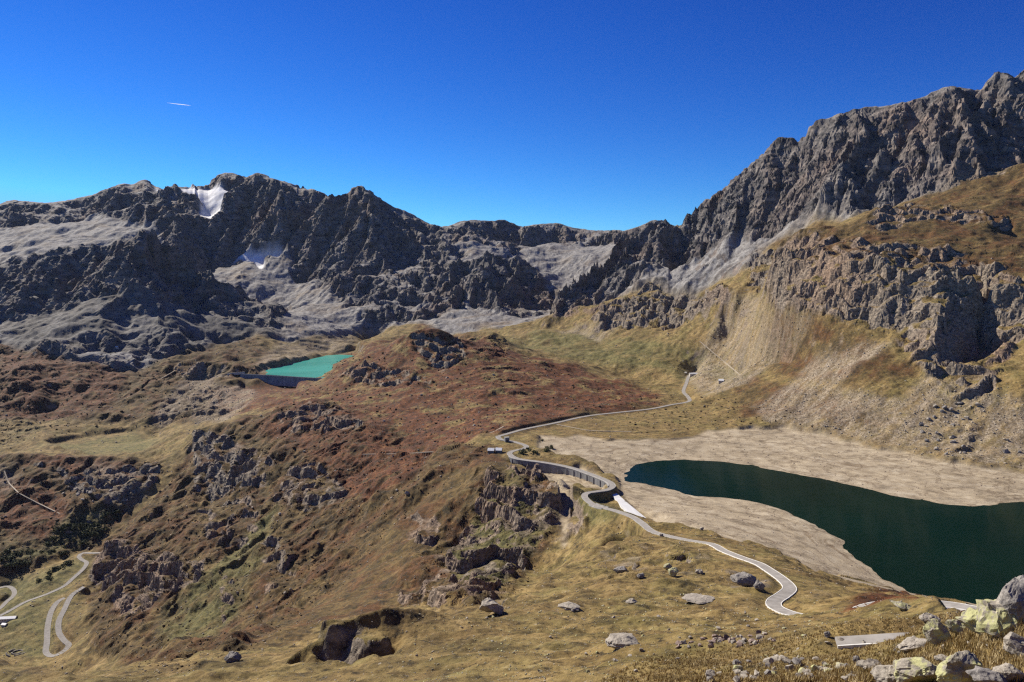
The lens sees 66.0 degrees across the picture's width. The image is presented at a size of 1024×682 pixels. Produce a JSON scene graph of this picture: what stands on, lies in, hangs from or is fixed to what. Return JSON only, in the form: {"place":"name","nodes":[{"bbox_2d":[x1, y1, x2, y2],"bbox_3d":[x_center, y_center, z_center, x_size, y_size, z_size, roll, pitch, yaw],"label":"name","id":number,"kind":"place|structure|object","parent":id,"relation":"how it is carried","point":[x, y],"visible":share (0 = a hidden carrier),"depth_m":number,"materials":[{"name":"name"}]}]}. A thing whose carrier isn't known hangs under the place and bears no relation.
{"place":"outdoors","nodes":[
{"label":"outdoors","id":0,"kind":"place"},
{"bbox_2d":[0,586,16,609],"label":"road","id":1,"kind":"structure","parent":0,"point":[14,592],"depth_m":1313.91,"materials":[{"name":"grey asphalt"}]},
{"bbox_2d":[4,471,59,513],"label":"path","id":2,"kind":"structure","parent":0,"point":[24,495],"depth_m":1596.43,"materials":[{"name":"grey gravel"}]},
{"bbox_2d":[0,552,99,616],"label":"road","id":3,"kind":"structure","parent":0,"point":[82,569],"depth_m":1327.38,"materials":[{"name":"grey asphalt"}]},
{"bbox_2d":[43,586,84,656],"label":"road","id":4,"kind":"structure","parent":0,"point":[61,637],"depth_m":1185.66,"materials":[{"name":"grey asphalt"}]},
{"bbox_2d":[0,333,377,669],"bbox_3d":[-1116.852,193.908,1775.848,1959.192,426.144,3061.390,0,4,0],"label":"valley","id":5,"kind":"structure","parent":0,"point":[145,452],"depth_m":1708.78,"materials":[{"name":"brown plant"}]},
{"bbox_2d":[0,548,10,555],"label":"bush","id":6,"kind":"object","parent":5,"relation":"on","point":[7,550],"visible":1,"depth_m":1416.03,"materials":[{"name":"green plant"}]},
{"bbox_2d":[0,616,17,622],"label":"farmhouse","id":7,"kind":"object","parent":5,"relation":"on","point":[4,619],"visible":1,"depth_m":1212.17,"materials":[{"name":"paint"}]},
{"bbox_2d":[4,553,14,560],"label":"bush","id":8,"kind":"object","parent":5,"relation":"on","point":[11,556],"visible":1,"depth_m":1393.79,"materials":[{"name":"green plant"}]},
{"bbox_2d":[10,559,19,566],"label":"bush","id":9,"kind":"object","parent":5,"relation":"on","point":[15,562],"visible":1,"depth_m":1384.59,"materials":[{"name":"green plant"}]},
{"bbox_2d":[6,649,25,656],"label":"ruined fold","id":10,"kind":"object","parent":5,"relation":"on","point":[12,653],"visible":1,"depth_m":1126.87,"materials":[{"name":"stone"}]},
{"bbox_2d":[20,559,31,564],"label":"bush","id":11,"kind":"object","parent":5,"relation":"on","point":[23,562],"visible":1,"depth_m":1387.64,"materials":[{"name":"green plant"}]},
{"bbox_2d":[55,530,63,535],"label":"bush","id":12,"kind":"object","parent":5,"relation":"on","point":[59,532],"visible":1,"depth_m":1477.35,"materials":[{"name":"green plant"}]},
{"bbox_2d":[51,522,70,528],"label":"bush","id":13,"kind":"object","parent":5,"relation":"on","point":[62,525],"visible":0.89,"depth_m":1485.38,"materials":[{"name":"green plant"}]},
{"bbox_2d":[58,550,68,555],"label":"bush","id":14,"kind":"object","parent":5,"relation":"on","point":[63,552],"visible":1,"depth_m":1423.02,"materials":[{"name":"green plant"}]},
{"bbox_2d":[60,560,69,566],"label":"bush","id":15,"kind":"object","parent":5,"relation":"on","point":[64,564],"visible":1,"depth_m":1374.85,"materials":[{"name":"green plant"}]},
{"bbox_2d":[63,523,75,528],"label":"bush","id":16,"kind":"object","parent":5,"relation":"on","point":[65,526],"visible":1,"depth_m":1483.26,"materials":[{"name":"green plant"}]},
{"bbox_2d":[88,530,98,535],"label":"bush","id":17,"kind":"object","parent":5,"relation":"on","point":[94,532],"visible":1,"depth_m":1479.87,"materials":[{"name":"green plant"}]},
{"bbox_2d":[227,372,244,374],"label":"boundary wall","id":18,"kind":"structure","parent":5,"relation":"on","point":[236,373],"depth_m":2286.18,"materials":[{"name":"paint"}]},
{"bbox_2d":[240,373,321,386],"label":"dam","id":19,"kind":"structure","parent":5,"relation":"on","point":[291,381],"depth_m":2224.33,"materials":[{"name":"concrete"}]},
{"bbox_2d":[266,355,352,377],"bbox_3d":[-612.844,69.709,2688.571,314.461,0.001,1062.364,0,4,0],"label":"reservoir","id":20,"kind":"object","parent":5,"relation":"in","point":[315,367],"visible":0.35,"depth_m":2471.03,"materials":[{"name":"liquid"}]},
{"bbox_2d":[0,336,821,673],"bbox_3d":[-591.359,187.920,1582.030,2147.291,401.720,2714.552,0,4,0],"label":"dwarf shrubs","id":21,"kind":"object","parent":5,"relation":"on","point":[320,488],"visible":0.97,"depth_m":1354.69,"materials":[{"name":"plant"}]},
{"bbox_2d":[0,173,680,403],"bbox_3d":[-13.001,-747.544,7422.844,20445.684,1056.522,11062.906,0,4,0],"label":"mountain range","id":22,"kind":"structure","parent":0,"point":[140,271],"depth_m":3655.40,"materials":[{"name":"grey stone"}]},
{"bbox_2d":[53,316,812,677],"bbox_3d":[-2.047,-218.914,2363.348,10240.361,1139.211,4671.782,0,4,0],"label":"hill","id":23,"kind":"structure","parent":0,"point":[611,362],"depth_m":1222.57,"materials":[{"name":"brown plant"}]},
{"bbox_2d":[224,651,241,662],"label":"boulder","id":24,"kind":"object","parent":23,"relation":"on","point":[231,656],"visible":0.91,"depth_m":229.70,"materials":[{"name":"grey stone"}]},
{"bbox_2d":[487,448,494,453],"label":"stone house","id":25,"kind":"structure","parent":23,"relation":"on","point":[490,450],"depth_m":1091.38,"materials":[{"name":"paint"}]},
{"bbox_2d":[495,448,502,452],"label":"stone house","id":26,"kind":"structure","parent":23,"relation":"on","point":[498,450],"depth_m":1091.38,"materials":[{"name":"paint"}]},
{"bbox_2d":[2,258,1023,681],"bbox_3d":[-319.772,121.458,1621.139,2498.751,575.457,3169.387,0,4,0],"label":"scattered stones","id":27,"kind":"object","parent":23,"relation":"on","point":[580,492],"visible":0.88,"depth_m":1161.32,"materials":[{"name":"grey stone"}]},
{"bbox_2d":[508,456,608,486],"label":"retaining wall","id":28,"kind":"structure","parent":23,"relation":"on","point":[554,468],"depth_m":1006.66,"materials":[{"name":"concrete"}]},
{"bbox_2d":[589,503,608,509],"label":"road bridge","id":29,"kind":"structure","parent":23,"relation":"on","point":[593,506],"depth_m":785.78,"materials":[{"name":"concrete"}]},
{"bbox_2d":[613,493,645,517],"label":"spillway","id":30,"kind":"object","parent":23,"relation":"on","point":[625,505],"visible":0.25,"depth_m":845.77,"materials":[{"name":"white concrete"}]},
{"bbox_2d":[0,521,1023,681],"bbox_3d":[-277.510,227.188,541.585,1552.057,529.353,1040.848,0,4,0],"label":"meadow","id":31,"kind":"structure","parent":0,"point":[354,648],"depth_m":245.71,"materials":[{"name":"brown plant"}]},
{"bbox_2d":[479,597,503,614],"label":"boulder","id":32,"kind":"object","parent":31,"relation":"on","point":[489,604],"visible":1,"depth_m":300.20,"materials":[{"name":"stone"}]},
{"bbox_2d":[557,601,579,610],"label":"boulder","id":33,"kind":"object","parent":31,"relation":"on","point":[568,605],"visible":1,"depth_m":297.24,"materials":[{"name":"stone"}]},
{"bbox_2d":[613,566,626,572],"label":"boulder","id":34,"kind":"object","parent":31,"relation":"on","point":[620,569],"visible":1,"depth_m":426.47,"materials":[{"name":"grey stone"}]},
{"bbox_2d":[605,633,638,649],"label":"boulder","id":35,"kind":"object","parent":31,"relation":"on","point":[617,641],"visible":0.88,"depth_m":170.44,"materials":[{"name":"stone"}]},
{"bbox_2d":[625,598,636,603],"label":"boulder","id":36,"kind":"object","parent":31,"relation":"on","point":[630,601],"visible":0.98,"depth_m":319.31,"materials":[{"name":"stone"}]},
{"bbox_2d":[637,573,644,577],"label":"boulder","id":37,"kind":"object","parent":31,"relation":"on","point":[641,575],"visible":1,"depth_m":396.93,"materials":[{"name":"grey stone"}]},
{"bbox_2d":[663,563,671,568],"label":"boulder","id":38,"kind":"object","parent":31,"relation":"on","point":[667,566],"visible":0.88,"depth_m":428.49,"materials":[{"name":"stone"}]},
{"bbox_2d":[668,567,678,576],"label":"boulder","id":39,"kind":"object","parent":31,"relation":"on","point":[673,571],"visible":1,"depth_m":391.79,"materials":[{"name":"stone"}]},
{"bbox_2d":[682,593,714,603],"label":"boulder","id":40,"kind":"object","parent":31,"relation":"on","point":[696,598],"visible":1,"depth_m":320.91,"materials":[{"name":"stone"}]},
{"bbox_2d":[402,590,995,681],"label":"meadow stones","id":41,"kind":"object","parent":31,"relation":"on","point":[625,632],"visible":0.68,"depth_m":205.22,"materials":[{"name":"grey stone"}]},
{"bbox_2d":[695,569,702,573],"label":"boulder","id":42,"kind":"object","parent":31,"relation":"on","point":[698,571],"visible":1,"depth_m":403.79,"materials":[{"name":"stone"}]},
{"bbox_2d":[705,669,715,676],"bbox_3d":[16.262,27.303,64.526,0.844,0.660,0.694,1,4,11],"label":"boulder","id":43,"kind":"object","parent":31,"relation":"on","point":[710,672],"visible":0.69,"depth_m":64.45,"materials":[{"name":"stone"}]},
{"bbox_2d":[733,675,739,681],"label":"boulder","id":44,"kind":"object","parent":31,"relation":"on","point":[736,678],"visible":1,"depth_m":62.33,"materials":[{"name":"stone"}]},
{"bbox_2d":[732,659,741,664],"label":"boulder","id":45,"kind":"object","parent":31,"relation":"on","point":[736,661],"visible":0.84,"depth_m":104.69,"materials":[{"name":"grey stone"}]},
{"bbox_2d":[733,665,742,670],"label":"boulder","id":46,"kind":"object","parent":31,"relation":"on","point":[739,667],"visible":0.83,"depth_m":98.70,"materials":[{"name":"stone"}]},
{"bbox_2d":[730,572,755,585],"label":"boulder","id":47,"kind":"object","parent":31,"relation":"on","point":[743,578],"visible":0.93,"depth_m":369.62,"materials":[{"name":"grey stone"}]},
{"bbox_2d":[754,669,759,675],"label":"boulder","id":48,"kind":"object","parent":31,"relation":"on","point":[756,672],"visible":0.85,"depth_m":74.10,"materials":[{"name":"stone"}]},
{"bbox_2d":[753,579,764,590],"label":"boulder","id":49,"kind":"object","parent":31,"relation":"on","point":[758,585],"visible":1,"depth_m":349.32,"materials":[{"name":"grey stone"}]},
{"bbox_2d":[763,657,773,662],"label":"boulder","id":50,"kind":"object","parent":31,"relation":"on","point":[768,659],"visible":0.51,"depth_m":102.24,"materials":[{"name":"stone"}]},
{"bbox_2d":[771,654,780,661],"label":"boulder","id":51,"kind":"object","parent":31,"relation":"on","point":[776,657],"visible":0.54,"depth_m":106.96,"materials":[{"name":"stone"}]},
{"bbox_2d":[782,658,791,663],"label":"boulder","id":52,"kind":"object","parent":31,"relation":"on","point":[785,660],"visible":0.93,"depth_m":95.82,"materials":[{"name":"stone"}]},
{"bbox_2d":[785,664,794,670],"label":"boulder","id":53,"kind":"object","parent":31,"relation":"on","point":[790,666],"visible":0.65,"depth_m":93.54,"materials":[{"name":"stone"}]},
{"bbox_2d":[792,657,801,664],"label":"boulder","id":54,"kind":"object","parent":31,"relation":"on","point":[795,661],"visible":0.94,"depth_m":95.55,"materials":[{"name":"grey stone"}]},
{"bbox_2d":[600,608,1023,681],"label":"grass tussocks","id":55,"kind":"object","parent":31,"relation":"on","point":[972,646],"depth_m":88.56,"materials":[{"name":"brown plant"}]},
{"bbox_2d":[811,665,820,671],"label":"boulder","id":56,"kind":"object","parent":31,"relation":"on","point":[813,667],"visible":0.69,"depth_m":67.03,"materials":[{"name":"stone"}]},
{"bbox_2d":[824,631,830,637],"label":"boulder","id":57,"kind":"object","parent":31,"relation":"on","point":[827,634],"visible":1,"depth_m":129.97,"materials":[{"name":"grey stone"}]},
{"bbox_2d":[853,656,859,662],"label":"boulder","id":58,"kind":"object","parent":31,"relation":"on","point":[855,658],"visible":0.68,"depth_m":90.89,"materials":[{"name":"grey stone"}]},
{"bbox_2d":[856,659,880,669],"bbox_3d":[23.538,21.387,52.074,1.544,0.708,1.455,2,5,21],"label":"boulder","id":59,"kind":"object","parent":31,"relation":"on","point":[864,663],"visible":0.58,"depth_m":51.93,"materials":[{"name":"stone"}]},
{"bbox_2d":[870,665,895,681],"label":"boulder","id":60,"kind":"object","parent":31,"relation":"on","point":[882,673],"visible":0.69,"depth_m":26.76,"materials":[{"name":"stone"}]},
{"bbox_2d":[889,600,911,610],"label":"boulder","id":61,"kind":"object","parent":31,"relation":"on","point":[902,606],"visible":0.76,"depth_m":198.24,"materials":[{"name":"stone"}]},
{"bbox_2d":[896,637,927,650],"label":"boulder","id":62,"kind":"object","parent":31,"relation":"on","point":[909,643],"visible":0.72,"depth_m":77.91,"materials":[{"name":"stone"}]},
{"bbox_2d":[893,657,936,681],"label":"boulder","id":63,"kind":"object","parent":31,"relation":"on","point":[916,669],"visible":0.85,"depth_m":25.84,"materials":[{"name":"stone"}]},
{"bbox_2d":[919,612,940,622],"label":"boulder","id":64,"kind":"object","parent":31,"relation":"on","point":[925,617],"visible":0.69,"depth_m":128.63,"materials":[{"name":"stone"}]},
{"bbox_2d":[923,618,950,644],"bbox_3d":[32.814,22.613,60.866,1.857,2.318,0.843,-31,-13,31],"label":"boulder","id":65,"kind":"object","parent":31,"relation":"on","point":[935,631],"visible":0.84,"depth_m":60.68,"materials":[{"name":"stone"}]},
{"bbox_2d":[934,654,946,661],"bbox_3d":[24.872,18.275,45.255,0.753,0.502,1.012,-3,5,-30],"label":"boulder","id":66,"kind":"object","parent":31,"relation":"on","point":[938,657],"visible":0.4,"depth_m":45.25,"materials":[{"name":"stone"}]},
{"bbox_2d":[945,619,967,632],"bbox_3d":[34.196,21.966,60.479,1.792,1.198,0.763,30,16,21],"label":"boulder","id":67,"kind":"object","parent":31,"relation":"on","point":[954,625],"visible":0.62,"depth_m":60.35,"materials":[{"name":"stone"}]},
{"bbox_2d":[935,650,982,681],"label":"boulder","id":68,"kind":"object","parent":31,"relation":"on","point":[954,667],"visible":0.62,"depth_m":24.04,"materials":[{"name":"stone"}]},
{"bbox_2d":[955,607,981,634],"bbox_3d":[25.514,15.458,43.126,2.241,1.528,1.769,15,10,24],"label":"boulder","id":69,"kind":"object","parent":31,"relation":"on","point":[968,617],"visible":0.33,"depth_m":43.15,"materials":[{"name":"stone"}]},
{"bbox_2d":[965,665,1006,681],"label":"boulder","id":70,"kind":"object","parent":31,"relation":"on","point":[978,674],"visible":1,"depth_m":22.98,"materials":[{"name":"grey stone"}]},
{"bbox_2d":[975,599,1020,637],"bbox_3d":[24.786,13.899,39.890,2.055,1.966,2.310,-2,5,-29],"label":"boulder","id":71,"kind":"object","parent":31,"relation":"on","point":[995,619],"visible":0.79,"depth_m":39.42,"materials":[{"name":"stone"}]},
{"bbox_2d":[992,663,1023,681],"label":"boulder","id":72,"kind":"object","parent":31,"relation":"on","point":[1008,668],"visible":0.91,"depth_m":23.05,"materials":[{"name":"stone"}]},
{"bbox_2d":[996,575,1023,621],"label":"boulder","id":73,"kind":"object","parent":31,"relation":"on","point":[1010,598],"visible":0.92,"depth_m":38.80,"materials":[{"name":"grey stone"}]},
{"bbox_2d":[1003,632,1023,656],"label":"boulder","id":74,"kind":"object","parent":31,"relation":"on","point":[1013,642],"visible":0.98,"depth_m":34.71,"materials":[{"name":"stone"}]},
{"bbox_2d":[0,0,1023,230],"label":"sky","id":75,"kind":"structure","parent":0,"point":[623,115],"materials":[{"name":"blue"}]},
{"bbox_2d":[510,456,615,485],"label":"road","id":76,"kind":"structure","parent":0,"point":[597,476],"depth_m":991.61,"materials":[{"name":"grey asphalt"}]},
{"bbox_2d":[556,424,630,431],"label":"path","id":77,"kind":"structure","parent":0,"point":[594,430],"depth_m":1266.42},
{"bbox_2d":[496,372,694,455],"bbox_3d":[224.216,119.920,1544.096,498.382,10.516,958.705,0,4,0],"label":"road","id":78,"kind":"structure","parent":0,"point":[498,437],"depth_m":1359.10,"materials":[{"name":"grey asphalt"}]},
{"bbox_2d":[581,482,713,543],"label":"road","id":79,"kind":"structure","parent":0,"point":[639,521],"depth_m":727.31,"materials":[{"name":"grey asphalt"}]},
{"bbox_2d":[701,342,739,374],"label":"path","id":80,"kind":"structure","parent":0,"point":[720,358],"depth_m":1969.71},
{"bbox_2d":[538,427,1023,605],"bbox_3d":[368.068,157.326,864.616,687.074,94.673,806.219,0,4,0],"label":"lake shore","id":81,"kind":"structure","parent":0,"point":[903,475],"depth_m":979.16,"materials":[{"name":"beige sand"}]},
{"bbox_2d":[544,431,1014,585],"bbox_3d":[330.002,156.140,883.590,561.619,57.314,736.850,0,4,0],"label":"shore stones","id":82,"kind":"object","parent":81,"relation":"on","point":[774,514],"visible":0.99,"depth_m":965.38,"materials":[{"name":"beige stone"}]},
{"bbox_2d":[546,70,1023,472],"bbox_3d":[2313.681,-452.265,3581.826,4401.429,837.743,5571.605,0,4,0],"label":"mountain","id":83,"kind":"structure","parent":0,"point":[902,201],"depth_m":1700.80,"materials":[{"name":"grey stone"}]},
{"bbox_2d":[624,460,1023,603],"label":"lake","id":84,"kind":"structure","parent":0,"point":[970,554],"depth_m":819.58,"materials":[{"name":"liquid"}]},
{"bbox_2d":[707,543,976,614],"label":"road","id":85,"kind":"structure","parent":0,"point":[775,601],"depth_m":351.03,"materials":[{"name":"grey asphalt"}]},
{"bbox_2d":[835,632,908,648],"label":"road","id":86,"kind":"structure","parent":0,"point":[851,642],"depth_m":126.60,"materials":[{"name":"grey asphalt"}]}
]}

